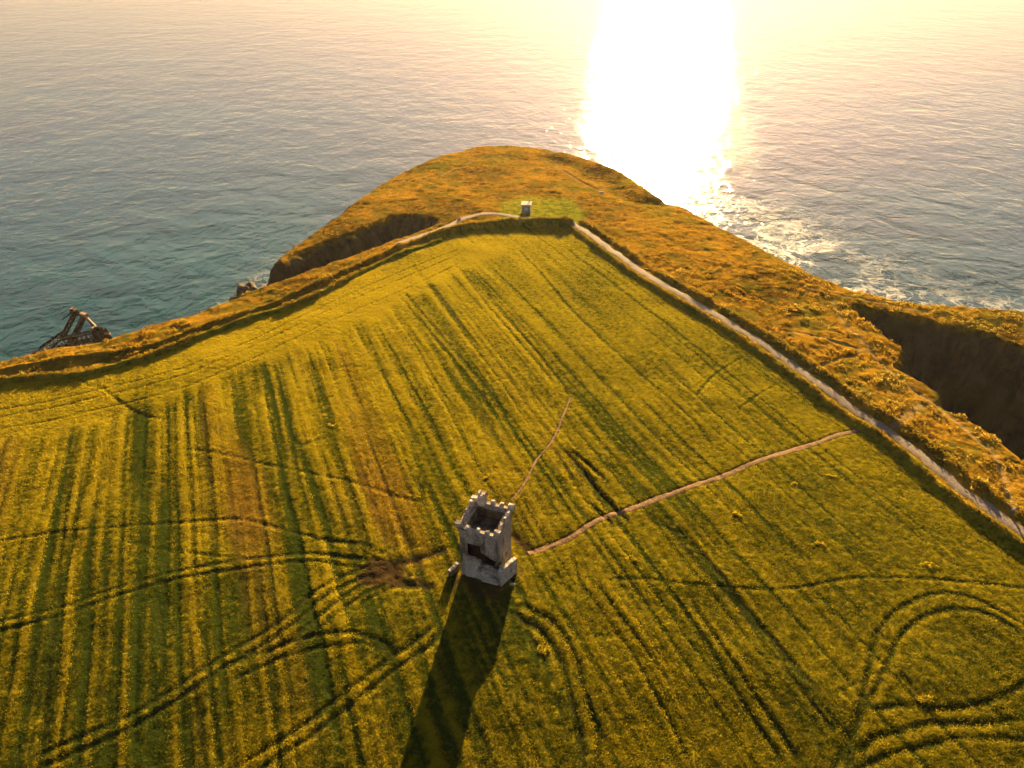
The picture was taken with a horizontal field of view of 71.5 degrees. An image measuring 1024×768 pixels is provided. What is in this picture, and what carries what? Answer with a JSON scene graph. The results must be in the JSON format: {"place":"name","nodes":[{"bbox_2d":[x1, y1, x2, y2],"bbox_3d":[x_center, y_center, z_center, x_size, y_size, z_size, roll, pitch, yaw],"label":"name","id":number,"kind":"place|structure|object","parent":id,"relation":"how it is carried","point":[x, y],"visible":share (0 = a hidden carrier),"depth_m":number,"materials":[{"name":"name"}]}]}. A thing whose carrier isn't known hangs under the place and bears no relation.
{"place":"outdoors","nodes":[
{"label":"outdoors","id":0,"kind":"place"},
{"bbox_2d":[0,220,1023,767],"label":"grass field","id":1,"kind":"structure","parent":0,"point":[382,570],"depth_m":98.39,"materials":[{"name":"green plant"}]},
{"bbox_2d":[448,562,458,575],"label":"ruined wall","id":2,"kind":"structure","parent":1,"relation":"on","point":[453,569],"depth_m":95.90,"materials":[{"name":"stone"}]},
{"bbox_2d":[455,490,514,585],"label":"signal tower","id":3,"kind":"structure","parent":1,"relation":"on","point":[483,525],"depth_m":93.76,"materials":[{"name":"stone"}]},
{"bbox_2d":[498,557,516,585],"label":"ruined wall","id":4,"kind":"structure","parent":1,"relation":"on","point":[507,571],"depth_m":94.12,"materials":[{"name":"stone"}]},
{"bbox_2d":[511,397,571,500],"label":"narrow footpath","id":5,"kind":"structure","parent":1,"relation":"on","point":[536,460],"depth_m":117.93,"materials":[{"name":"soil"}]},
{"bbox_2d":[535,645,551,654],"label":"tussock","id":6,"kind":"object","parent":1,"relation":"on","point":[542,650],"visible":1,"depth_m":86.11,"materials":[{"name":"yellow plant"}]},
{"bbox_2d":[625,555,637,560],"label":"tussock","id":7,"kind":"object","parent":1,"relation":"on","point":[634,558],"visible":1,"depth_m":97.94,"materials":[{"name":"yellow plant"}]},
{"bbox_2d":[563,219,1023,551],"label":"hedge","id":8,"kind":"object","parent":1,"relation":"on","point":[883,436],"visible":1,"depth_m":130.91,"materials":[{"name":"green plant"}]},
{"bbox_2d":[915,694,935,703],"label":"tussock","id":9,"kind":"object","parent":1,"relation":"on","point":[924,699],"visible":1,"depth_m":81.13,"materials":[{"name":"yellow plant"}]},
{"bbox_2d":[921,561,939,568],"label":"tussock","id":10,"kind":"object","parent":1,"relation":"on","point":[928,566],"visible":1,"depth_m":97.73,"materials":[{"name":"yellow plant"}]},
{"bbox_2d":[0,0,1023,361],"bbox_3d":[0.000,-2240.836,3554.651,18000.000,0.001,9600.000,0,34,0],"label":"sea","id":11,"kind":"structure","parent":0,"point":[164,160],"depth_m":504.12,"materials":[{"name":"liquid"}]},
{"bbox_2d":[31,307,111,353],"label":"crane barge wreck","id":12,"kind":"object","parent":11,"relation":"in","point":[99,334],"visible":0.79,"depth_m":242.99,"materials":[{"name":"metal"}]},
{"bbox_2d":[229,294,236,300],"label":"sea rock","id":13,"kind":"object","parent":11,"relation":"in","point":[233,297],"visible":0.11,"depth_m":271.82,"materials":[{"name":"grey stone"}]},
{"bbox_2d":[236,280,257,297],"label":"sea rock","id":14,"kind":"object","parent":11,"relation":"in","point":[249,285],"visible":0.25,"depth_m":270.77,"materials":[{"name":"grey stone"}]},
{"bbox_2d":[0,145,1023,555],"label":"headland","id":15,"kind":"structure","parent":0,"point":[950,369],"depth_m":163.97,"materials":[{"name":"brown plant"}]},
{"bbox_2d":[0,271,358,380],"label":"hedge","id":16,"kind":"object","parent":15,"relation":"on","point":[162,346],"visible":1,"depth_m":147.93,"materials":[{"name":"green plant"}]},
{"bbox_2d":[181,232,432,332],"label":"hedge","id":17,"kind":"object","parent":15,"relation":"on","point":[343,269],"visible":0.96,"depth_m":173.21,"materials":[{"name":"green plant"}]},
{"bbox_2d":[427,215,573,234],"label":"hedge","id":18,"kind":"object","parent":15,"relation":"on","point":[508,218],"visible":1,"depth_m":209.78,"materials":[{"name":"green plant"}]},
{"bbox_2d":[0,145,1023,515],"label":"bracken","id":19,"kind":"object","parent":15,"relation":"on","point":[736,295],"visible":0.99,"depth_m":169.13,"materials":[{"name":"brown plant"}]},
{"bbox_2d":[0,148,1023,509],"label":"dry scrub","id":20,"kind":"object","parent":15,"relation":"on","point":[886,378],"visible":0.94,"depth_m":156.84,"materials":[{"name":"brown plant"}]},
{"bbox_2d":[521,200,531,213],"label":"lookout hut","id":21,"kind":"object","parent":15,"relation":"on","point":[526,207],"visible":1,"depth_m":219.03,"materials":[{"name":"stone"}]},
{"bbox_2d":[396,212,1023,536],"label":"coastal path","id":22,"kind":"structure","parent":15,"relation":"on","point":[981,503],"depth_m":133.12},
{"bbox_2d":[579,219,1023,510],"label":"scrub row","id":23,"kind":"object","parent":15,"relation":"on","point":[793,349],"visible":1,"depth_m":132.80,"materials":[{"name":"orange plant"}]},
{"bbox_2d":[527,429,858,554],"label":"dirt path","id":24,"kind":"structure","parent":0,"point":[631,508],"depth_m":109.79,"materials":[{"name":"soil"}]}
]}

